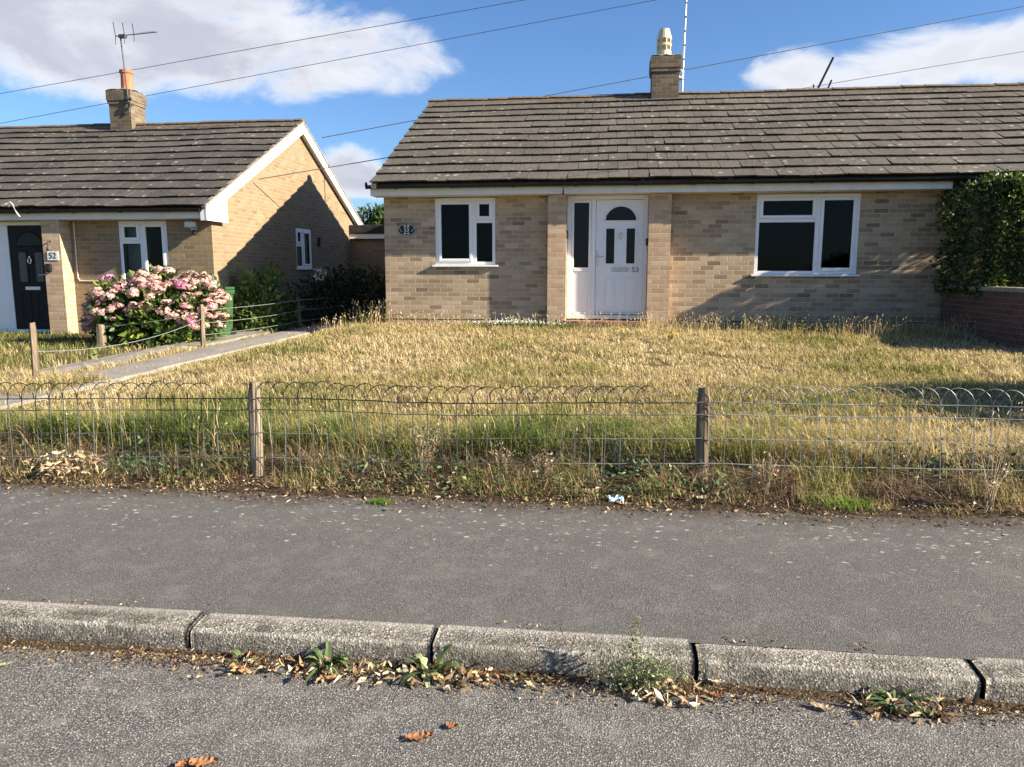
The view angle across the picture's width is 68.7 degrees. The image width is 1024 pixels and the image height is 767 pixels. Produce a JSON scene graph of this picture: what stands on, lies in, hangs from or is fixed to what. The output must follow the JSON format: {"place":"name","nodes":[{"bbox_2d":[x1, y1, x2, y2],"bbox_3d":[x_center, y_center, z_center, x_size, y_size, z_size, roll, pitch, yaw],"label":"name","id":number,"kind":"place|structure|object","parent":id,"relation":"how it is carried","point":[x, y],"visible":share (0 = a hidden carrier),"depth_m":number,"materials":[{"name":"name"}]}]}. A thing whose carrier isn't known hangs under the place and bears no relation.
{"place":"outdoors","nodes":[
{"label":"outdoors","id":0,"kind":"place"},
{"bbox_2d":[0,0,522,93],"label":"overhead cable","id":1,"kind":"object","parent":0,"point":[269,45],"visible":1,"depth_m":23.79,"materials":[{"name":"black rubber"}]},
{"bbox_2d":[0,0,653,123],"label":"overhead cable","id":2,"kind":"object","parent":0,"point":[348,57],"visible":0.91,"depth_m":24.51,"materials":[{"name":"black rubber"}]},
{"bbox_2d":[0,484,1023,659],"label":"pavement","id":3,"kind":"structure","parent":0,"point":[907,587],"depth_m":3.45,"materials":[{"name":"grey asphalt"}]},
{"bbox_2d":[363,497,397,505],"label":"grass tuft","id":4,"kind":"object","parent":3,"relation":"on","point":[376,500],"visible":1,"depth_m":4.37,"materials":[{"name":"green plant"}]},
{"bbox_2d":[0,646,1023,766],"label":"road","id":5,"kind":"structure","parent":0,"point":[63,712],"depth_m":2.42,"materials":[{"name":"grey asphalt"}]},
{"bbox_2d":[175,758,191,766],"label":"dead leaf","id":6,"kind":"object","parent":5,"relation":"on","point":[183,762],"visible":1,"depth_m":2.22,"materials":[{"name":"brown plant"}]},
{"bbox_2d":[185,755,217,766],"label":"dead leaf","id":7,"kind":"object","parent":5,"relation":"on","point":[200,761],"visible":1,"depth_m":2.23,"materials":[{"name":"brown plant"}]},
{"bbox_2d":[222,649,257,664],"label":"weed","id":8,"kind":"object","parent":5,"relation":"on","point":[237,652],"visible":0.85,"depth_m":2.83,"materials":[{"name":"green plant"}]},
{"bbox_2d":[298,641,352,681],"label":"weed","id":9,"kind":"object","parent":5,"relation":"on","point":[326,653],"visible":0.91,"depth_m":2.77,"materials":[{"name":"green plant"}]},
{"bbox_2d":[315,674,341,678],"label":"dead leaf","id":10,"kind":"object","parent":5,"relation":"on","point":[329,676],"visible":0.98,"depth_m":2.69,"materials":[{"name":"brown plant"}]},
{"bbox_2d":[368,663,392,675],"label":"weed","id":11,"kind":"object","parent":5,"relation":"on","point":[381,665],"visible":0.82,"depth_m":2.75,"materials":[{"name":"green plant"}]},
{"bbox_2d":[400,730,432,740],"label":"dead leaf","id":12,"kind":"object","parent":5,"relation":"on","point":[424,734],"visible":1,"depth_m":2.35,"materials":[{"name":"brown plant"}]},
{"bbox_2d":[396,642,461,691],"bbox_3d":[-0.288,1.023,2.688,0.252,0.124,0.151,-1,8,-4],"label":"weed","id":13,"kind":"object","parent":5,"relation":"on","point":[421,660],"visible":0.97,"depth_m":2.72,"materials":[{"name":"green plant"}]},
{"bbox_2d":[443,721,457,727],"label":"dead leaf","id":14,"kind":"object","parent":5,"relation":"on","point":[451,724],"visible":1,"depth_m":2.41,"materials":[{"name":"brown plant"}]},
{"bbox_2d":[471,681,493,685],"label":"dead leaf","id":15,"kind":"object","parent":5,"relation":"on","point":[486,683],"visible":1,"depth_m":2.65,"materials":[{"name":"beige plant"}]},
{"bbox_2d":[0,449,1023,746],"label":"leaf litter","id":16,"kind":"object","parent":5,"relation":"on","point":[452,673],"visible":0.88,"depth_m":2.74,"materials":[{"name":"brown plant"}]},
{"bbox_2d":[394,668,408,673],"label":"dead leaf","id":17,"kind":"object","parent":16,"relation":"on","point":[399,670],"visible":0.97,"depth_m":2.72,"materials":[{"name":"beige plant"}]},
{"bbox_2d":[0,638,1023,711],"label":"gutter soil","id":18,"kind":"structure","parent":5,"relation":"on","point":[833,695],"depth_m":2.71,"materials":[{"name":"brown soil"}]},
{"bbox_2d":[473,670,490,675],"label":"dead leaf","id":19,"kind":"object","parent":18,"relation":"on","point":[483,672],"visible":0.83,"depth_m":2.72,"materials":[{"name":"brown plant"}]},
{"bbox_2d":[704,678,724,682],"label":"dead leaf","id":20,"kind":"object","parent":18,"relation":"on","point":[719,680],"visible":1,"depth_m":2.64,"materials":[{"name":"beige plant"}]},
{"bbox_2d":[503,673,529,687],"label":"weed","id":21,"kind":"object","parent":5,"relation":"on","point":[514,677],"visible":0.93,"depth_m":2.69,"materials":[{"name":"green plant"}]},
{"bbox_2d":[583,616,718,709],"bbox_3d":[0.470,0.965,2.550,0.480,0.303,0.161,1,8,7],"label":"weed","id":22,"kind":"object","parent":5,"relation":"on","point":[634,675],"visible":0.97,"depth_m":2.60,"materials":[{"name":"green plant"}]},
{"bbox_2d":[708,691,725,696],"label":"dead leaf","id":23,"kind":"object","parent":5,"relation":"on","point":[718,693],"visible":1,"depth_m":2.58,"materials":[{"name":"brown plant"}]},
{"bbox_2d":[807,702,836,709],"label":"dead leaf","id":24,"kind":"object","parent":5,"relation":"on","point":[824,706],"visible":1,"depth_m":2.51,"materials":[{"name":"beige plant"}]},
{"bbox_2d":[855,686,951,724],"bbox_3d":[1.318,1.089,2.508,0.321,0.091,0.192,1,8,7],"label":"weed","id":25,"kind":"object","parent":5,"relation":"on","point":[876,698],"visible":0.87,"depth_m":2.51,"materials":[{"name":"green plant"}]},
{"bbox_2d":[0,313,1023,518],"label":"lawn","id":26,"kind":"structure","parent":0,"point":[719,506],"depth_m":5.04,"materials":[{"name":"plant"}]},
{"bbox_2d":[8,450,119,480],"bbox_3d":[-2.955,0.551,4.937,0.736,0.232,0.362,1,8,7],"label":"dried plant","id":27,"kind":"object","parent":26,"relation":"on","point":[59,464],"visible":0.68,"depth_m":4.88,"materials":[{"name":"beige plant"}]},
{"bbox_2d":[79,353,101,358],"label":"weed","id":28,"kind":"object","parent":26,"relation":"on","point":[93,355],"visible":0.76,"depth_m":10.39,"materials":[{"name":"green plant"}]},
{"bbox_2d":[74,452,198,478],"bbox_3d":[-2.447,0.527,5.013,0.962,0.134,0.611,1,8,7],"label":"grass tuft","id":29,"kind":"object","parent":26,"relation":"on","point":[132,468],"visible":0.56,"depth_m":4.98,"materials":[{"name":"green plant"}]},
{"bbox_2d":[1,330,274,383],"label":"garden path","id":30,"kind":"structure","parent":26,"relation":"on","point":[239,335],"depth_m":10.62,"materials":[{"name":"concrete"}]},
{"bbox_2d":[78,264,232,347],"bbox_3d":[-5.762,-1.211,12.090,2.457,1.450,1.325,-1,8,-4],"label":"hydrangea","id":31,"kind":"object","parent":26,"relation":"on","point":[139,291],"visible":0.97,"depth_m":11.77,"materials":[{"name":"pink plant"}]},
{"bbox_2d":[0,69,363,334],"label":"brick bungalow","id":32,"kind":"object","parent":26,"relation":"on","point":[123,192],"visible":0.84,"depth_m":14.59,"materials":[{"name":"brick"}]},
{"bbox_2d":[7,225,49,328],"bbox_3d":[-8.959,-1.972,13.965,0.833,1.917,0.127,1,8,7],"label":"front door","id":33,"kind":"structure","parent":32,"relation":"in","point":[25,242],"depth_m":13.98,"materials":[{"name":"black paint"}]},
{"bbox_2d":[47,251,58,259],"bbox_3d":[-8.299,-2.308,13.531,0.220,0.160,0.017,1,8,7],"label":"house sign","id":34,"kind":"object","parent":32,"relation":"attached to","point":[52,255],"visible":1,"depth_m":13.53,"materials":[{"name":"white ceramic"}]},
{"bbox_2d":[113,22,156,111],"bbox_3d":[-8.492,-7.133,16.895,0.949,1.886,0.347,1,8,7],"label":"tv aerial","id":35,"kind":"object","parent":32,"relation":"attached to","point":[122,36],"visible":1,"depth_m":16.93,"materials":[{"name":"metal"}]},
{"bbox_2d":[118,221,168,285],"bbox_3d":[-6.691,-2.360,13.660,0.940,1.185,0.091,1,8,7],"label":"window","id":36,"kind":"structure","parent":32,"relation":"in","point":[141,231],"depth_m":13.60,"materials":[{"name":"white plastic"}]},
{"bbox_2d":[184,221,197,234],"bbox_3d":[-5.708,-2.768,13.355,0.210,0.240,0.158,1,8,7],"label":"security light","id":37,"kind":"object","parent":32,"relation":"attached to","point":[193,225],"visible":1,"depth_m":13.28,"materials":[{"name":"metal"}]},
{"bbox_2d":[295,227,315,269],"bbox_3d":[-4.888,-3.145,17.542,0.155,0.954,1.030,1,8,7],"label":"window","id":38,"kind":"structure","parent":32,"relation":"in","point":[303,236],"depth_m":17.52,"materials":[{"name":"white plastic"}]},
{"bbox_2d":[260,51,1023,178],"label":"overhead cable","id":39,"kind":"object","parent":32,"relation":"attached to","point":[806,87],"visible":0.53,"depth_m":20.24,"materials":[{"name":"black rubber"}]},
{"bbox_2d":[0,320,363,409],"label":"garden path","id":40,"kind":"structure","parent":26,"relation":"on","point":[163,363],"depth_m":9.67,"materials":[{"name":"concrete"}]},
{"bbox_2d":[29,294,366,379],"bbox_3d":[-5.239,-1.252,14.093,1.802,0.727,12.238,1,8,7],"label":"post fence","id":41,"kind":"object","parent":26,"relation":"on","point":[101,334],"visible":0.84,"depth_m":11.40,"materials":[{"name":"wood"}]},
{"bbox_2d":[197,287,235,337],"bbox_3d":[-5.194,-1.216,13.050,0.540,0.920,0.625,1,8,7],"label":"wheelie bin","id":42,"kind":"object","parent":26,"relation":"on","point":[231,292],"visible":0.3,"depth_m":13.11,"materials":[{"name":"green plastic"}]},
{"bbox_2d":[228,259,308,331],"bbox_3d":[-4.844,-1.662,14.855,1.197,1.597,2.334,0,8,0],"label":"garden shrub","id":43,"kind":"object","parent":26,"relation":"on","point":[265,287],"visible":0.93,"depth_m":14.19,"materials":[{"name":"green plant"}]},
{"bbox_2d":[286,260,385,323],"bbox_3d":[-3.556,-2.115,17.447,2.890,1.568,3.493,1,8,7],"label":"garden shrub","id":44,"kind":"object","parent":26,"relation":"on","point":[348,296],"visible":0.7,"depth_m":17.13,"materials":[{"name":"green plant"}]},
{"bbox_2d":[349,225,385,312],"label":"flat roofed outbuilding","id":45,"kind":"structure","parent":26,"relation":"on","point":[367,245],"depth_m":20.70,"materials":[{"name":"brick"}]},
{"bbox_2d":[409,419,443,476],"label":"dried plant","id":46,"kind":"object","parent":26,"relation":"on","point":[425,449],"visible":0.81,"depth_m":4.77,"materials":[{"name":"brown plant"}]},
{"bbox_2d":[487,437,518,475],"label":"dried plant","id":47,"kind":"object","parent":26,"relation":"on","point":[505,460],"visible":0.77,"depth_m":4.77,"materials":[{"name":"brown plant"}]},
{"bbox_2d":[0,380,1023,488],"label":"wire fence","id":48,"kind":"object","parent":26,"relation":"on","point":[702,414],"visible":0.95,"depth_m":4.65,"materials":[{"name":"metal"}]},
{"bbox_2d":[0,414,1023,517],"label":"dead weeds","id":49,"kind":"object","parent":26,"relation":"on","point":[16,452],"visible":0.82,"depth_m":4.66,"materials":[{"name":"brown plant"}]},
{"bbox_2d":[0,417,1023,519],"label":"verge weeds","id":50,"kind":"object","parent":26,"relation":"on","point":[818,485],"visible":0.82,"depth_m":4.67,"materials":[{"name":"green plant"}]},
{"bbox_2d":[0,418,1023,502],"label":"broad weeds","id":51,"kind":"object","parent":26,"relation":"on","point":[381,460],"visible":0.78,"depth_m":4.66,"materials":[{"name":"green plant"}]},
{"bbox_2d":[448,317,593,326],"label":"white flowers","id":52,"kind":"object","parent":26,"relation":"on","point":[507,322],"visible":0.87,"depth_m":12.65,"materials":[{"name":"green plant"}]},
{"bbox_2d":[529,449,557,482],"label":"dried plant","id":53,"kind":"object","parent":26,"relation":"on","point":[545,469],"visible":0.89,"depth_m":4.67,"materials":[{"name":"brown plant"}]},
{"bbox_2d":[580,488,598,492],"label":"dead leaf","id":54,"kind":"object","parent":26,"relation":"on","point":[589,490],"visible":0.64,"depth_m":4.50,"materials":[{"name":"brown plant"}]},
{"bbox_2d":[609,495,623,501],"bbox_3d":[0.607,0.673,4.367,0.085,0.040,0.050,1,8,7],"label":"wrapper","id":55,"kind":"object","parent":26,"relation":"on","point":[616,497],"visible":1,"depth_m":4.36,"materials":[{"name":"white plastic"}]},
{"bbox_2d":[606,428,640,470],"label":"dried plant","id":56,"kind":"object","parent":26,"relation":"on","point":[616,445],"visible":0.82,"depth_m":4.83,"materials":[{"name":"brown plant"}]},
{"bbox_2d":[616,501,631,503],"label":"dead leaf","id":57,"kind":"object","parent":26,"relation":"on","point":[620,502],"visible":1,"depth_m":4.32,"materials":[{"name":"beige plant"}]},
{"bbox_2d":[616,328,633,340],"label":"ragwort","id":58,"kind":"object","parent":26,"relation":"on","point":[619,330],"visible":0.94,"depth_m":10.77,"materials":[{"name":"yellow plant"}]},
{"bbox_2d":[657,332,676,343],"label":"ragwort","id":59,"kind":"object","parent":26,"relation":"on","point":[671,336],"visible":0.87,"depth_m":10.50,"materials":[{"name":"yellow plant"}]},
{"bbox_2d":[365,28,1023,328],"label":"brick bungalow","id":60,"kind":"object","parent":26,"relation":"on","point":[663,196],"visible":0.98,"depth_m":12.70,"materials":[{"name":"brick"}]},
{"bbox_2d":[397,224,415,235],"bbox_3d":[-1.824,-2.659,12.960,0.330,0.210,0.022,1,8,7],"label":"house sign","id":61,"kind":"object","parent":60,"relation":"attached to","point":[406,229],"visible":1,"depth_m":12.95,"materials":[{"name":"black plastic"}]},
{"bbox_2d":[432,198,497,266],"bbox_3d":[-0.802,-2.594,12.877,1.150,1.164,0.155,1,8,7],"label":"window","id":62,"kind":"structure","parent":60,"relation":"in","point":[474,204],"depth_m":12.85,"materials":[{"name":"white plastic"}]},
{"bbox_2d":[595,200,643,314],"bbox_3d":[1.803,-2.117,12.607,0.788,1.908,0.130,1,8,7],"label":"front door","id":63,"kind":"structure","parent":60,"relation":"in","point":[619,223],"depth_m":12.61,"materials":[{"name":"white plastic"}]},
{"bbox_2d":[679,0,687,91],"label":"aerial mast","id":64,"kind":"object","parent":60,"relation":"attached to","point":[682,79],"visible":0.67,"depth_m":15.74,"materials":[{"name":"metal"}]},
{"bbox_2d":[750,193,860,276],"bbox_3d":[4.801,-2.415,12.208,1.720,1.324,0.155,1,8,7],"label":"window","id":65,"kind":"structure","parent":60,"relation":"in","point":[818,200],"depth_m":12.17,"materials":[{"name":"white plastic"}]},
{"bbox_2d":[813,57,833,87],"bbox_3d":[6.883,-6.428,16.733,0.603,1.641,0.049,1,8,7],"label":"tv aerial","id":66,"kind":"object","parent":60,"relation":"attached to","point":[826,71],"visible":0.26,"depth_m":16.65,"materials":[{"name":"metal"}]},
{"bbox_2d":[695,495,708,499],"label":"dead leaf","id":67,"kind":"object","parent":26,"relation":"on","point":[702,497],"visible":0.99,"depth_m":4.40,"materials":[{"name":"beige plant"}]},
{"bbox_2d":[749,451,783,494],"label":"dried plant","id":68,"kind":"object","parent":26,"relation":"on","point":[760,472],"visible":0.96,"depth_m":4.41,"materials":[{"name":"brown plant"}]},
{"bbox_2d":[801,492,896,511],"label":"grass tuft","id":69,"kind":"object","parent":26,"relation":"on","point":[838,500],"visible":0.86,"depth_m":4.26,"materials":[{"name":"green plant"}]},
{"bbox_2d":[929,168,1023,298],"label":"hedge","id":70,"kind":"object","parent":26,"relation":"on","point":[1002,256],"visible":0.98,"depth_m":10.75,"materials":[{"name":"green plant"}]},
{"bbox_2d":[939,285,1023,349],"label":"garden wall","id":71,"kind":"structure","parent":26,"relation":"on","point":[995,314],"depth_m":10.38,"materials":[{"name":"red brick"}]},
{"bbox_2d":[972,445,1013,509],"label":"dried plant","id":72,"kind":"object","parent":26,"relation":"on","point":[991,494],"visible":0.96,"depth_m":4.16,"materials":[{"name":"brown plant"}]},
{"bbox_2d":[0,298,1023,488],"bbox_3d":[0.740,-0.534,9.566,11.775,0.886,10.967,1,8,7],"label":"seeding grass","id":73,"kind":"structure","parent":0,"point":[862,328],"depth_m":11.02,"materials":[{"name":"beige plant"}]},
{"bbox_2d":[0,0,1023,219],"label":"sky","id":74,"kind":"structure","parent":0,"point":[43,42],"materials":[{"name":"blue"}]},
{"bbox_2d":[322,6,1023,137],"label":"overhead cable","id":75,"kind":"object","parent":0,"point":[712,64],"visible":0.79,"depth_m":19.37,"materials":[{"name":"black rubber"}]},
{"bbox_2d":[437,628,968,662],"bbox_3d":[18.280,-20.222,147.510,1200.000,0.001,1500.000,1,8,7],"label":"ground","id":76,"kind":"structure","parent":0,"point":[693,645],"depth_m":3.05,"materials":[{"name":"brown soil"}]},
{"bbox_2d":[0,600,204,649],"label":"kerb","id":77,"kind":"structure","parent":76,"relation":"on","point":[161,628],"depth_m":2.95,"materials":[{"name":"concrete"}]},
{"bbox_2d":[190,613,437,664],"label":"kerb","id":78,"kind":"structure","parent":76,"relation":"on","point":[371,641],"depth_m":2.85,"materials":[{"name":"concrete"}]},
{"bbox_2d":[357,202,383,224],"bbox_3d":[-6.907,-7.145,40.570,3.204,5.412,3.611,-5,10,-32],"label":"tree","id":79,"kind":"object","parent":76,"relation":"on","point":[376,215],"visible":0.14,"depth_m":39.87,"materials":[{"name":"green plant"}]},
{"bbox_2d":[433,625,694,680],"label":"kerb","id":80,"kind":"structure","parent":76,"relation":"on","point":[547,651],"depth_m":2.73,"materials":[{"name":"concrete"}]},
{"bbox_2d":[694,643,980,700],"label":"kerb","id":81,"kind":"structure","parent":76,"relation":"on","point":[855,672],"depth_m":2.61,"materials":[{"name":"concrete"}]},
{"bbox_2d":[969,657,1023,703],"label":"kerb","id":82,"kind":"structure","parent":76,"relation":"on","point":[1002,679],"depth_m":2.54,"materials":[{"name":"concrete"}]}
]}

